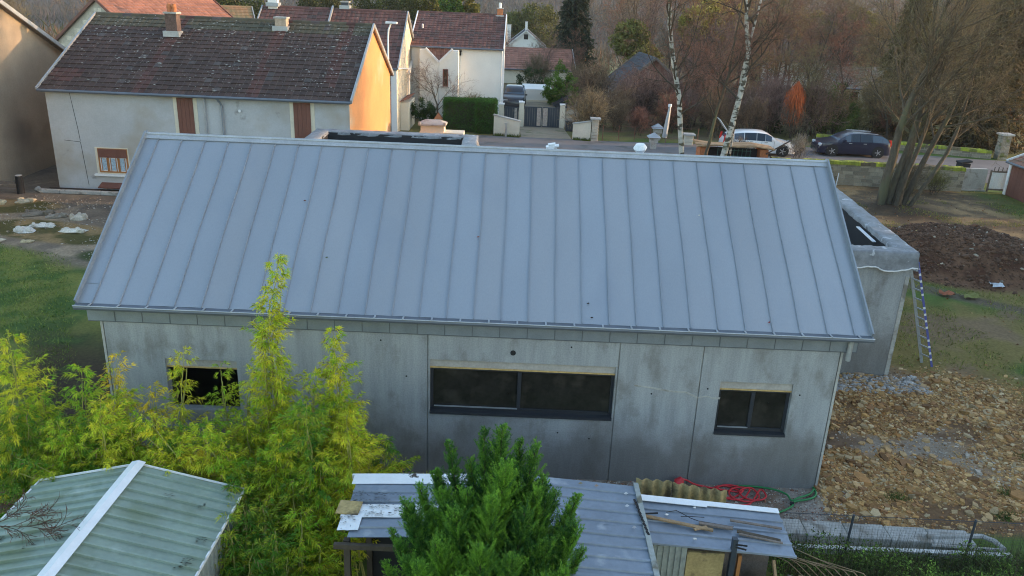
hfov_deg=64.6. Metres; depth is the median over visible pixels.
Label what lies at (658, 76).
bare tree
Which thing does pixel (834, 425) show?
limestone rock
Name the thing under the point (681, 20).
thicket crown
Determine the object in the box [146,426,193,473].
bamboo plant
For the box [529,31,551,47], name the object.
bare tree
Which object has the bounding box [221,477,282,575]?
bamboo plant
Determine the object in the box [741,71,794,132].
bare shrub
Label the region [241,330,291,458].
bamboo plant
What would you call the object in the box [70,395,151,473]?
bamboo plant
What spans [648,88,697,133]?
bare shrub
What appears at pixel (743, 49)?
bare tree
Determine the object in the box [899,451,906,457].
limestone rock
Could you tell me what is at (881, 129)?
bare tree
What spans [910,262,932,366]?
ladder
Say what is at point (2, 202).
garden rock
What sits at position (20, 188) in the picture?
wooden post
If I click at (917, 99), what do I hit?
bare tree
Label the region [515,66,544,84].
dark bush
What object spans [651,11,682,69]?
bare tree
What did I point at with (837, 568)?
dry cane
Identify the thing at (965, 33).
bare tree
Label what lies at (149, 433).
bamboo plant
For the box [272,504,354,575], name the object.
bamboo plant
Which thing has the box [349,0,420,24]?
distant tree
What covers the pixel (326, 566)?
bamboo plant
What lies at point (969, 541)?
fence
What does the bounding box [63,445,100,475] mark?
bamboo plant
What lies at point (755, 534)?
timber lath
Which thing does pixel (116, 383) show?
bamboo plant
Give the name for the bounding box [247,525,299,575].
bamboo plant
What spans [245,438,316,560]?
bamboo plant
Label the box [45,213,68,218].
garden rock
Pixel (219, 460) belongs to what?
bamboo plant
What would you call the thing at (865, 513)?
limestone rock
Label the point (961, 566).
dry stalks
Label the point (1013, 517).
limestone rock
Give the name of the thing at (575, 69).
bare shrub
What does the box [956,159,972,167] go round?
waste bin
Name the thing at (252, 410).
bamboo plant
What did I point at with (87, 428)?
bamboo plant
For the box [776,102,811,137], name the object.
bare shrub
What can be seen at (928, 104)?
bare shrub
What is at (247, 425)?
bamboo plant
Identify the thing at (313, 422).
bamboo plant
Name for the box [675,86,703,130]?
bare shrub
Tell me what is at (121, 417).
bamboo plant
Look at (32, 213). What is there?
garden rock
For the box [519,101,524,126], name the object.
gate pillar
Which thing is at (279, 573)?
bamboo plant
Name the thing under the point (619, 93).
bare shrub
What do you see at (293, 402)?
bamboo plant
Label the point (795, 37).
bare tree
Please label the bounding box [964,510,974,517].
limestone rock
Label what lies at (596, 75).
bare shrub
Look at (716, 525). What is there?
timber lath
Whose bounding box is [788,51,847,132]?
bare tree
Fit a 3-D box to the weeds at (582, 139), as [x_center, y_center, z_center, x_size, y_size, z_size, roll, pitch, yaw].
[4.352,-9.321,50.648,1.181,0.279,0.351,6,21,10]
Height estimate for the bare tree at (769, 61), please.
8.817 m
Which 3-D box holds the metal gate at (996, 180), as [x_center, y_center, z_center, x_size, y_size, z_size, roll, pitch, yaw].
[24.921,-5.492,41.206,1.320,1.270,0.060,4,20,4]
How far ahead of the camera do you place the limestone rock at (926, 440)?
17.41 m
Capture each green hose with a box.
[738,485,813,500]
[779,487,816,512]
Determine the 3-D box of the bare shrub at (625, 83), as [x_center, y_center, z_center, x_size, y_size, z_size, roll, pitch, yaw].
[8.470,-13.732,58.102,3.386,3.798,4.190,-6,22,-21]
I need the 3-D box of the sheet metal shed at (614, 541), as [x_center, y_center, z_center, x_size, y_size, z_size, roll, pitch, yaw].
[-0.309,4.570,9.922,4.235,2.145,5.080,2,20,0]
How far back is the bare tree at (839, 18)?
72.11 m
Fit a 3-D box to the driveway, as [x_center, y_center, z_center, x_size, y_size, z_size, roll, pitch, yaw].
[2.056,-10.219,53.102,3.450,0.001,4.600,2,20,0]
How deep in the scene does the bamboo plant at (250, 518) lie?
11.60 m
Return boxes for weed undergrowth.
[766,527,1023,575]
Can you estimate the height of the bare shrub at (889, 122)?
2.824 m
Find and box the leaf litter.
[826,186,1023,492]
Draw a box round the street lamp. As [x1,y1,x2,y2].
[385,21,396,58]
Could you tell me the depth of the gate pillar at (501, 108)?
54.44 m
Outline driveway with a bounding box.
[520,126,570,138]
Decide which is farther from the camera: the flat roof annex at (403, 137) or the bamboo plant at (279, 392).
the flat roof annex at (403, 137)
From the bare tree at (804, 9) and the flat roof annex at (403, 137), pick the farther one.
the bare tree at (804, 9)
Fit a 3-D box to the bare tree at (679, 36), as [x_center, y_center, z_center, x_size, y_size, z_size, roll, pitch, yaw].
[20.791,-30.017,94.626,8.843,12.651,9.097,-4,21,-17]
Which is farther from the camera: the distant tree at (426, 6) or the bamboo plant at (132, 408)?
the distant tree at (426, 6)
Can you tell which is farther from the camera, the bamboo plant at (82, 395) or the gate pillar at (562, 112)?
the gate pillar at (562, 112)
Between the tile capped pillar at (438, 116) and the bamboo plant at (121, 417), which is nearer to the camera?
the bamboo plant at (121, 417)
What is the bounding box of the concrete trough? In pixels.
[34,186,118,195]
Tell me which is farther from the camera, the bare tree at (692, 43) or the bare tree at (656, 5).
the bare tree at (656, 5)
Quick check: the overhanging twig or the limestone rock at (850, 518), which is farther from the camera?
the limestone rock at (850, 518)
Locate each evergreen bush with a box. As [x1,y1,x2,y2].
[753,98,786,133]
[808,82,860,134]
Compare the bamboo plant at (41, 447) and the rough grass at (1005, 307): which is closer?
the bamboo plant at (41, 447)
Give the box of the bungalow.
[604,52,684,115]
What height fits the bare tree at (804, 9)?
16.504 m
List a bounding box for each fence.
[0,181,16,191]
[602,125,698,142]
[784,512,1022,560]
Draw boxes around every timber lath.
[646,514,712,531]
[699,521,732,529]
[730,519,781,529]
[737,529,780,540]
[739,533,782,543]
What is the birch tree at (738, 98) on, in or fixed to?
on the ground at (86, 342)
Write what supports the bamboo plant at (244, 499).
on the ground at (86, 342)
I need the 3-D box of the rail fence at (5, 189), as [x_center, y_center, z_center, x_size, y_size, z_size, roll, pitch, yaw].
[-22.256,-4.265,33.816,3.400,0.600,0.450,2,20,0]
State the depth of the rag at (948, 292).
26.21 m
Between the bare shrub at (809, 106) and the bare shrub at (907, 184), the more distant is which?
the bare shrub at (809, 106)
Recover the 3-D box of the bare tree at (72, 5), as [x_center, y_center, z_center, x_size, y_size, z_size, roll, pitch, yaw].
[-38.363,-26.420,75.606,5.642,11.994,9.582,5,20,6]
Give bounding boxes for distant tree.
[215,0,267,17]
[296,0,356,8]
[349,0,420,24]
[403,0,442,28]
[428,0,464,11]
[460,0,485,12]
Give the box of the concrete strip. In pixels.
[781,519,1012,560]
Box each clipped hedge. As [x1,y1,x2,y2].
[441,95,476,132]
[473,97,498,133]
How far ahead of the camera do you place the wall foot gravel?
15.13 m
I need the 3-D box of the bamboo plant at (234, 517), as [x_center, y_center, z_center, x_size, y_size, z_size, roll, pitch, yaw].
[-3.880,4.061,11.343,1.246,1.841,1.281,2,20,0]
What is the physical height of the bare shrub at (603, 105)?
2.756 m
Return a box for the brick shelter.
[693,139,791,157]
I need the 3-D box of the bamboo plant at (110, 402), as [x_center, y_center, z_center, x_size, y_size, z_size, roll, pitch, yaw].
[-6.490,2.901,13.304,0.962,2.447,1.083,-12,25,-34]
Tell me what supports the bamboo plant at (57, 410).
on the ground at (86, 342)
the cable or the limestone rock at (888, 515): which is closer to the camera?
the cable
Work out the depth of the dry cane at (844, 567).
12.10 m
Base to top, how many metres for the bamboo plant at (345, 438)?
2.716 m
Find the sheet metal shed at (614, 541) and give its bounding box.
[333,473,659,575]
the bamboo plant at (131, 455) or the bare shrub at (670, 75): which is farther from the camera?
the bare shrub at (670, 75)
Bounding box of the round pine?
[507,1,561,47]
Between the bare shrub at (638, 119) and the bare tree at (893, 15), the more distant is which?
the bare tree at (893, 15)
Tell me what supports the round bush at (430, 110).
on the ground at (86, 342)
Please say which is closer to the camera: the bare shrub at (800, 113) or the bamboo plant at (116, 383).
the bamboo plant at (116, 383)
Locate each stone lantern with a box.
[647,132,660,148]
[651,123,662,140]
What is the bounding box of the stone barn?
[54,0,232,46]
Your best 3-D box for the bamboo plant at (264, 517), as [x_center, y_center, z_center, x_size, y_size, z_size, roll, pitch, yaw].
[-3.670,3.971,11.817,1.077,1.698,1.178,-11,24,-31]
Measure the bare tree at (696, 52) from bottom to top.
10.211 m
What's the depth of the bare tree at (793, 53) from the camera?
71.50 m
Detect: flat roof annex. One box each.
[305,128,479,145]
[837,188,919,375]
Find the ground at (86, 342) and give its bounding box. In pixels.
[0,0,1023,575]
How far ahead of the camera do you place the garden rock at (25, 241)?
27.61 m
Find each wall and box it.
[400,93,414,129]
[493,114,520,136]
[572,120,591,139]
[770,156,965,191]
[816,133,991,158]
[961,168,988,191]
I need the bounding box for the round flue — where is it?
[634,143,646,152]
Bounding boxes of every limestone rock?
[830,423,839,427]
[847,514,857,521]
[852,481,861,488]
[859,423,867,428]
[859,510,870,515]
[866,438,873,443]
[870,460,879,466]
[884,513,894,520]
[885,447,891,453]
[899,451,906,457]
[921,438,929,442]
[923,446,929,451]
[928,454,936,458]
[958,480,967,487]
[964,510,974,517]
[972,501,978,507]
[984,512,992,521]
[989,509,997,514]
[994,433,1003,439]
[1009,514,1019,521]
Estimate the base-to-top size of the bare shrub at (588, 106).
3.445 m
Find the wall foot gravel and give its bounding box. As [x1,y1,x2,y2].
[399,472,864,523]
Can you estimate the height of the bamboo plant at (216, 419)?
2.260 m
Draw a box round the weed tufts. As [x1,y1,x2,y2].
[829,424,1023,524]
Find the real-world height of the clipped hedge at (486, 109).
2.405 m
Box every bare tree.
[4,0,42,26]
[49,0,89,10]
[505,30,523,46]
[522,30,563,83]
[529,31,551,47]
[531,0,611,63]
[559,28,587,86]
[578,0,661,59]
[590,0,682,58]
[595,0,655,43]
[596,0,675,57]
[615,0,664,58]
[615,63,640,101]
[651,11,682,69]
[653,61,674,125]
[654,0,701,76]
[657,0,739,81]
[663,0,748,81]
[670,0,758,121]
[678,40,733,125]
[679,57,728,122]
[682,31,753,129]
[691,0,792,84]
[702,50,746,123]
[714,0,777,92]
[715,0,786,92]
[718,21,779,88]
[719,27,770,91]
[720,0,817,90]
[733,2,826,123]
[736,32,807,90]
[760,0,830,67]
[762,0,823,86]
[765,0,821,40]
[770,0,822,84]
[774,3,828,83]
[779,0,863,119]
[782,8,879,96]
[784,43,839,135]
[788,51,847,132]
[802,0,872,65]
[805,0,858,65]
[806,22,883,105]
[809,0,876,43]
[814,59,874,133]
[815,0,896,66]
[844,45,919,139]
[847,1,899,66]
[854,3,901,62]
[856,7,898,67]
[863,0,909,51]
[896,44,959,138]
[936,0,993,82]
[937,0,989,84]
[937,27,976,93]
[940,2,991,86]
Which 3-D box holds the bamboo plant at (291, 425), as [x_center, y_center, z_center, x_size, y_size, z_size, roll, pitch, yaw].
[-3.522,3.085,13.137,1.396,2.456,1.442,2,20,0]
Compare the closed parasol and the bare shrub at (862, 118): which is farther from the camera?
the bare shrub at (862, 118)
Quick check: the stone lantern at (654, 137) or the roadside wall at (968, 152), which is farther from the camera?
the roadside wall at (968, 152)
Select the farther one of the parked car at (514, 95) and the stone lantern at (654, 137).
the parked car at (514, 95)
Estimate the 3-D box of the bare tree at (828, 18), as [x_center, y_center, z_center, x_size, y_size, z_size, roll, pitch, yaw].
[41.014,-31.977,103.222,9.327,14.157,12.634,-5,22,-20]
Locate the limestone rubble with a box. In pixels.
[814,362,1023,536]
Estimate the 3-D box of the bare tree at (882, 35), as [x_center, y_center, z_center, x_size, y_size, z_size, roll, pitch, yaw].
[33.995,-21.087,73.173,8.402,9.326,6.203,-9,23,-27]
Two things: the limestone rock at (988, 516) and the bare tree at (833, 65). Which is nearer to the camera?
the limestone rock at (988, 516)
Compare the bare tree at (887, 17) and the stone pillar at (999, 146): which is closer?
the stone pillar at (999, 146)
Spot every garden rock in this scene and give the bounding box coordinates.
[0,199,6,204]
[13,226,35,233]
[14,197,36,203]
[20,239,34,242]
[22,209,54,216]
[29,222,55,227]
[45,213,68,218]
[58,227,87,232]
[69,212,87,220]
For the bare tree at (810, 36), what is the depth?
60.49 m
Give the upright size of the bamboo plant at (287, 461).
2.334 m
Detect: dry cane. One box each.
[792,558,832,575]
[796,549,848,575]
[797,557,825,575]
[800,558,840,575]
[811,561,856,575]
[817,559,865,575]
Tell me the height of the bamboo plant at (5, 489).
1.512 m
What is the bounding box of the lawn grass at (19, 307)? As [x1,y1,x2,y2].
[0,243,200,441]
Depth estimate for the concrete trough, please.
33.89 m
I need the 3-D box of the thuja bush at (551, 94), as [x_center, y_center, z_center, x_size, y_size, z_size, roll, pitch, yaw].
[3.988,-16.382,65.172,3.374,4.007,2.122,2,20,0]
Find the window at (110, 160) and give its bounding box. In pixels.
[94,148,128,176]
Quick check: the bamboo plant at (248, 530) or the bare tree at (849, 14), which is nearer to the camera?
the bamboo plant at (248, 530)
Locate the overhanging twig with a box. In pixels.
[0,487,84,545]
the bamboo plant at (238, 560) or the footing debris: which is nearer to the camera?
the bamboo plant at (238, 560)
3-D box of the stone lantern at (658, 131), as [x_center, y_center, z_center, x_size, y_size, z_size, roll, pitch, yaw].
[9.328,-10.027,51.988,0.800,1.062,0.800,2,20,0]
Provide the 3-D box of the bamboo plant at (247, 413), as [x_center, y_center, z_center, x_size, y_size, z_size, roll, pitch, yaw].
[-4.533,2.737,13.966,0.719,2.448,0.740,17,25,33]
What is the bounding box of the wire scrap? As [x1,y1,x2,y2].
[666,510,733,526]
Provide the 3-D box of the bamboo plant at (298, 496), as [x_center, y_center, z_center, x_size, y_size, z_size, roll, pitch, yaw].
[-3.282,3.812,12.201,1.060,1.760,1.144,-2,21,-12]
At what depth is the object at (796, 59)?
97.80 m
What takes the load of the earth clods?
on the ground at (86, 342)
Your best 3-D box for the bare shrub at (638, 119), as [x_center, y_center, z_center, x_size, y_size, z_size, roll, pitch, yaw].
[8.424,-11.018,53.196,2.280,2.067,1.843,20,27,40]
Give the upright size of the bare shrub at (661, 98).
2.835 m
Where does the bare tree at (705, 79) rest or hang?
on the ground at (86, 342)
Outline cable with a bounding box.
[633,499,649,534]
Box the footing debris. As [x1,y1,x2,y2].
[836,372,933,394]
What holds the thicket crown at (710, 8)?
on the ground at (86, 342)
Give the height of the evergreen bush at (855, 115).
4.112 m
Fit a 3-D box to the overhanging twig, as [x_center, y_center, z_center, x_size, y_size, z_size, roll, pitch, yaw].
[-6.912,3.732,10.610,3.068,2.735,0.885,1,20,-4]
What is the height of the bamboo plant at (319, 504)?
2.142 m
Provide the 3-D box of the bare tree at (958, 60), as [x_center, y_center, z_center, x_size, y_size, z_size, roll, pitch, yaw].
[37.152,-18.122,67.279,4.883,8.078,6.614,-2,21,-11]
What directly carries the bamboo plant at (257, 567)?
on the ground at (86, 342)
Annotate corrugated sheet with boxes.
[636,478,671,496]
[671,482,726,502]
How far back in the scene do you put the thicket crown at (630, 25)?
69.63 m
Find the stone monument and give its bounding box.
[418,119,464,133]
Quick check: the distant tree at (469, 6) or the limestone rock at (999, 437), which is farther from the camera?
the distant tree at (469, 6)
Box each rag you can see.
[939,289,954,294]
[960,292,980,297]
[990,283,1004,286]
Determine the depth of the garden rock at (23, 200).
32.41 m
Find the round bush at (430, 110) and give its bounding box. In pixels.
[410,96,436,126]
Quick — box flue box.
[548,142,554,148]
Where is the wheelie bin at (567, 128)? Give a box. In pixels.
[565,120,574,131]
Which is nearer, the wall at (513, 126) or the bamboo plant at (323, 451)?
the bamboo plant at (323, 451)
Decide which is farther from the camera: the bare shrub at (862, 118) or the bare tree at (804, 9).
the bare tree at (804, 9)
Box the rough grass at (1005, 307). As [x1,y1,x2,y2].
[856,199,1023,393]
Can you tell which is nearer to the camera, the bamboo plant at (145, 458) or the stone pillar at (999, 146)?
the bamboo plant at (145, 458)
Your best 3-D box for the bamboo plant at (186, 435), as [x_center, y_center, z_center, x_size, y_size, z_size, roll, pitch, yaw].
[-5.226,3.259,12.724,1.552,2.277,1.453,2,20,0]
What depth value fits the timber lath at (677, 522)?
11.60 m
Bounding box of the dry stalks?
[769,517,1023,575]
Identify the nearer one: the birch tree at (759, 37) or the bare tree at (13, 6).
the birch tree at (759, 37)
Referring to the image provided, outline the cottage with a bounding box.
[221,5,254,17]
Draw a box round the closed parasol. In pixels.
[662,104,671,138]
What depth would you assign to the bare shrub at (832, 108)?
54.56 m
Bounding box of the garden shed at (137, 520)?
[0,460,243,575]
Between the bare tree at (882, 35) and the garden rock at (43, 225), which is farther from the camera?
the bare tree at (882, 35)
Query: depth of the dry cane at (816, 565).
12.17 m
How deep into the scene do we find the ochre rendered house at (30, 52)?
36.09 m
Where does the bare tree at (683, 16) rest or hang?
on the ground at (86, 342)
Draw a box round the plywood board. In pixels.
[335,500,362,514]
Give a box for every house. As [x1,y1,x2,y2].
[0,0,65,184]
[35,3,393,189]
[72,130,874,487]
[257,0,413,131]
[407,3,506,119]
[504,47,575,83]
[505,21,546,47]
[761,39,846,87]
[810,65,936,112]
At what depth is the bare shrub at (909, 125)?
54.33 m
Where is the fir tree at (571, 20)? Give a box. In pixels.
[550,0,597,69]
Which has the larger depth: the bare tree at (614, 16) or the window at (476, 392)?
the bare tree at (614, 16)
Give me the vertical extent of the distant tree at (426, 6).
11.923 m
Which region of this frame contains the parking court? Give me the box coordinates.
[507,97,578,126]
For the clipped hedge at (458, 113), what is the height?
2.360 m
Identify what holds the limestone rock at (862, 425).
on the ground at (86, 342)
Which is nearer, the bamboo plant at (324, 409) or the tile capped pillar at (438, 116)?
the bamboo plant at (324, 409)
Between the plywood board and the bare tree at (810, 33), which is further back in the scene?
the bare tree at (810, 33)
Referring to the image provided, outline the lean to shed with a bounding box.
[641,494,796,575]
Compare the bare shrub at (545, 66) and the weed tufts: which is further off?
the bare shrub at (545, 66)
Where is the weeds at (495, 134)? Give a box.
[493,133,519,137]
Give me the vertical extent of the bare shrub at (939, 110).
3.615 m
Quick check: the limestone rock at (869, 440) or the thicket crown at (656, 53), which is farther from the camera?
the thicket crown at (656, 53)
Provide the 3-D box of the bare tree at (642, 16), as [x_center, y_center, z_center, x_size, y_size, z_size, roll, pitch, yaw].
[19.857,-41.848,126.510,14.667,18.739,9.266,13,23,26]
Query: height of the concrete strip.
0.415 m
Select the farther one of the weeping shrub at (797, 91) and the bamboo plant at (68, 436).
the weeping shrub at (797, 91)
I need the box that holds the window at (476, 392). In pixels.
[430,368,614,420]
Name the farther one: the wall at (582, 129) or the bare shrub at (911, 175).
the wall at (582, 129)
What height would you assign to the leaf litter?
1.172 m
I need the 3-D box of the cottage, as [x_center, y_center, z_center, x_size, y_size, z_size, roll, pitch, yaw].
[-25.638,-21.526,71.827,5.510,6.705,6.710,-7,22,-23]
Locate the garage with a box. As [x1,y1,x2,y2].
[522,83,568,107]
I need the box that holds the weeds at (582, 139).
[572,137,590,140]
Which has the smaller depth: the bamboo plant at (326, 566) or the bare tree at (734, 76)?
the bamboo plant at (326, 566)
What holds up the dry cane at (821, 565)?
on the ground at (86, 342)
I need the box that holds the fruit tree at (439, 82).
[405,59,478,113]
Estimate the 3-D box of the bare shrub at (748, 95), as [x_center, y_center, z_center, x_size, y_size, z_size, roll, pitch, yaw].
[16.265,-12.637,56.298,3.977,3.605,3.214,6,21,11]
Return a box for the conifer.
[379,423,587,575]
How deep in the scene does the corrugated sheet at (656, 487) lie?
13.78 m
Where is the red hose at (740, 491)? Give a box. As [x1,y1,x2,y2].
[683,478,766,504]
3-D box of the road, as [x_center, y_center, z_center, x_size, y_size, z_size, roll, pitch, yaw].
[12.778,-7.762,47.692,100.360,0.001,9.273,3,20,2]
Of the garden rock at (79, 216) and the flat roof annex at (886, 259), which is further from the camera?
the garden rock at (79, 216)
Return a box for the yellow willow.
[792,10,833,38]
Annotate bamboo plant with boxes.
[0,329,71,501]
[0,373,72,482]
[0,397,73,498]
[0,404,50,518]
[0,407,66,507]
[0,430,36,513]
[12,411,84,487]
[13,452,83,482]
[31,418,89,481]
[31,423,100,484]
[32,414,128,485]
[40,363,123,459]
[52,416,139,470]
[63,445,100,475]
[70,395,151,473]
[80,350,152,453]
[81,389,141,466]
[94,414,141,467]
[106,409,170,464]
[108,381,169,464]
[128,412,235,482]
[129,380,177,457]
[136,410,205,469]
[139,443,198,479]
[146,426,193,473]
[147,420,212,482]
[159,346,212,460]
[177,445,256,504]
[178,408,251,478]
[186,420,270,520]
[202,428,284,542]
[204,361,245,457]
[214,505,271,575]
[214,538,274,575]
[218,530,264,575]
[220,498,281,575]
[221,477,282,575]
[222,415,270,492]
[224,472,283,558]
[226,466,282,572]
[227,379,264,459]
[227,406,265,473]
[232,497,294,575]
[236,508,282,569]
[238,252,306,468]
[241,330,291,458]
[241,393,301,485]
[241,456,296,549]
[244,424,330,540]
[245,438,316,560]
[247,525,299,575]
[248,428,284,485]
[252,406,337,506]
[253,553,308,575]
[263,479,325,574]
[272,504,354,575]
[274,449,356,574]
[275,399,344,557]
[280,366,337,479]
[284,534,343,575]
[299,326,382,476]
[299,386,356,480]
[306,426,339,535]
[310,487,366,575]
[313,421,403,569]
[314,410,394,575]
[315,401,384,535]
[332,436,384,505]
[347,436,429,473]
[382,459,412,473]
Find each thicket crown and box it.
[607,18,651,65]
[632,42,664,62]
[675,8,703,75]
[688,0,752,81]
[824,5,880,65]
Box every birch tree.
[610,0,739,153]
[663,0,818,155]
[679,0,780,154]
[684,0,800,155]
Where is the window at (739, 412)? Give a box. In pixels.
[713,390,789,437]
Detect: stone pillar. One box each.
[683,132,695,144]
[993,132,1014,159]
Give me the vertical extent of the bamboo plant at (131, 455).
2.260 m
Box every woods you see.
[3,0,980,57]
[34,12,962,76]
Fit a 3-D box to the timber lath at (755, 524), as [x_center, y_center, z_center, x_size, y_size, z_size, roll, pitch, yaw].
[3.535,3.428,11.754,0.743,0.080,0.037,4,20,5]
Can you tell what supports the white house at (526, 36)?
on the ground at (86, 342)
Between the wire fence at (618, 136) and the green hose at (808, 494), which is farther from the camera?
the wire fence at (618, 136)
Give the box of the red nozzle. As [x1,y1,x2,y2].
[674,476,683,483]
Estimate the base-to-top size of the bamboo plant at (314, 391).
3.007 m
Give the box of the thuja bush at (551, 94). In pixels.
[540,59,581,104]
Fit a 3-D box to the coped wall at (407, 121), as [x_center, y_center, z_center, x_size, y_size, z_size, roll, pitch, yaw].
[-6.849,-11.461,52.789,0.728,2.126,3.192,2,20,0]
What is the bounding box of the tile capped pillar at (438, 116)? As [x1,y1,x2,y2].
[434,112,442,119]
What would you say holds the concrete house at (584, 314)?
on the ground at (86, 342)
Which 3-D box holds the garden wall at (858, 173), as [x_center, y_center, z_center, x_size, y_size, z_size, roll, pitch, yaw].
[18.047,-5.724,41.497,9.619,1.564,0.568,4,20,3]
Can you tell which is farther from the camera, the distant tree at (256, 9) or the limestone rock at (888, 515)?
the distant tree at (256, 9)
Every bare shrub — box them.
[464,91,480,97]
[513,51,563,83]
[556,56,627,111]
[558,83,617,127]
[565,59,592,93]
[587,88,613,126]
[595,83,638,128]
[603,72,654,120]
[603,98,633,131]
[621,62,683,125]
[623,106,656,135]
[641,68,695,123]
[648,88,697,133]
[651,91,686,129]
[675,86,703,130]
[683,86,730,128]
[685,91,741,137]
[722,82,772,128]
[723,90,751,128]
[729,92,773,129]
[732,135,748,147]
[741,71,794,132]
[750,69,795,127]
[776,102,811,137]
[782,133,817,157]
[785,87,808,134]
[789,76,848,137]
[805,81,863,133]
[843,95,879,129]
[852,73,905,131]
[873,100,904,136]
[880,87,946,128]
[888,102,936,141]
[895,91,947,137]
[904,177,918,199]
[907,164,928,192]
[921,169,952,194]
[927,88,949,132]
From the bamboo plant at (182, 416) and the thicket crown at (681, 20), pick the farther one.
the thicket crown at (681, 20)
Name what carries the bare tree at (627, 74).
on the ground at (86, 342)
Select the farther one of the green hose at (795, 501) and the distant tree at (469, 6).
the distant tree at (469, 6)
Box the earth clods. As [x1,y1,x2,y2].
[889,222,1023,293]
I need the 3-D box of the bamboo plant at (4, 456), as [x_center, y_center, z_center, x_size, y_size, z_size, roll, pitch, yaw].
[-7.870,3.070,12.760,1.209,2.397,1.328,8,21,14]
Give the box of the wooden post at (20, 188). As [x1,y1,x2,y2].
[15,174,24,193]
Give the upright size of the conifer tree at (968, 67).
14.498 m
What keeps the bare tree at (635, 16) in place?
on the ground at (86, 342)
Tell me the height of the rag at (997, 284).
0.114 m
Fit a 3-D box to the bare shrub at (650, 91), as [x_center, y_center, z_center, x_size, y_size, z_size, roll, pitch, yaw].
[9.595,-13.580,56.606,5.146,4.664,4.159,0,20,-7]
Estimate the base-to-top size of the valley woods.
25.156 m
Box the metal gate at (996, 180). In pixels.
[986,167,1007,191]
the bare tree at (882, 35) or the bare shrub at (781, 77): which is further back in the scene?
the bare tree at (882, 35)
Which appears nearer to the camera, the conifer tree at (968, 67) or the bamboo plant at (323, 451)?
the bamboo plant at (323, 451)
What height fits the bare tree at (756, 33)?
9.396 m
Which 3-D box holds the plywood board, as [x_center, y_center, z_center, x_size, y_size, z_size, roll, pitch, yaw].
[-2.232,3.010,11.115,0.314,0.040,0.261,4,20,4]
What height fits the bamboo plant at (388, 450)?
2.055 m
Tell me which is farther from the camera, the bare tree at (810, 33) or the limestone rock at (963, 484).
the bare tree at (810, 33)
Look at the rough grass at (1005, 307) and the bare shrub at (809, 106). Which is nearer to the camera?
the rough grass at (1005, 307)
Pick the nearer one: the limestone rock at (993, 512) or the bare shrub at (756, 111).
the limestone rock at (993, 512)
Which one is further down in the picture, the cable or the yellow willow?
the cable
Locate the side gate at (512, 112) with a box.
[504,107,518,118]
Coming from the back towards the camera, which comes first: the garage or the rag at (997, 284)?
the garage
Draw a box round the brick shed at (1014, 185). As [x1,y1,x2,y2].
[1002,153,1023,202]
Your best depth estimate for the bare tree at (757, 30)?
73.16 m
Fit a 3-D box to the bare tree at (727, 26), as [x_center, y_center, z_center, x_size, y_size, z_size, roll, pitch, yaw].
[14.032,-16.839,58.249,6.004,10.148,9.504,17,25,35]
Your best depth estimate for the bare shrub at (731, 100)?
55.59 m
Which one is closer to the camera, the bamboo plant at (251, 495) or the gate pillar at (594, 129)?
the bamboo plant at (251, 495)
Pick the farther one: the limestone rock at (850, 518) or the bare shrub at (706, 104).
the bare shrub at (706, 104)
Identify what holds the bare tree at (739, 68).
on the ground at (86, 342)
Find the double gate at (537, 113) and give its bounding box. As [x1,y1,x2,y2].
[524,106,559,127]
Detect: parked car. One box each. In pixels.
[503,84,526,108]
[717,117,794,156]
[811,129,891,157]
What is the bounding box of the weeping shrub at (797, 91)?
[780,81,805,137]
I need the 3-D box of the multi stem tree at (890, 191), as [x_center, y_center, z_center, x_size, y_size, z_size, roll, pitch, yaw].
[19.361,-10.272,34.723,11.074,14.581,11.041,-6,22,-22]
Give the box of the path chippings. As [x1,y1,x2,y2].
[0,196,111,256]
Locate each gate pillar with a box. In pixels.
[499,103,504,115]
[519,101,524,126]
[559,104,565,127]
[590,117,600,140]
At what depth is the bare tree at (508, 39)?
89.64 m
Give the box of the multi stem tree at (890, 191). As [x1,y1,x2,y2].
[824,0,1023,206]
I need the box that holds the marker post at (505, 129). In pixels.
[504,123,507,136]
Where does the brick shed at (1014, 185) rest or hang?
on the ground at (86, 342)
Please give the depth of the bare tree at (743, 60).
66.27 m
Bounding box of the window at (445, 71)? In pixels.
[441,69,448,87]
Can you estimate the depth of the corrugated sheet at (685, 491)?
13.72 m
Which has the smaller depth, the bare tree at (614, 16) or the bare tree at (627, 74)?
the bare tree at (627, 74)
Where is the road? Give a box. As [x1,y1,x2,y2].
[398,131,1009,182]
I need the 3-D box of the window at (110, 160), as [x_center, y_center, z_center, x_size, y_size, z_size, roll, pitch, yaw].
[-16.883,-5.294,34.206,1.550,1.160,0.160,2,20,0]
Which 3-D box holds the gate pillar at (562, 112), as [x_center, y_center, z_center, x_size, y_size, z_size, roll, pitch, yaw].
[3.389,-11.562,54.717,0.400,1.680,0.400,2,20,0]
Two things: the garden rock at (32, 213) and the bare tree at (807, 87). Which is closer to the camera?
the garden rock at (32, 213)
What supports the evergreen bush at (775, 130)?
on the ground at (86, 342)

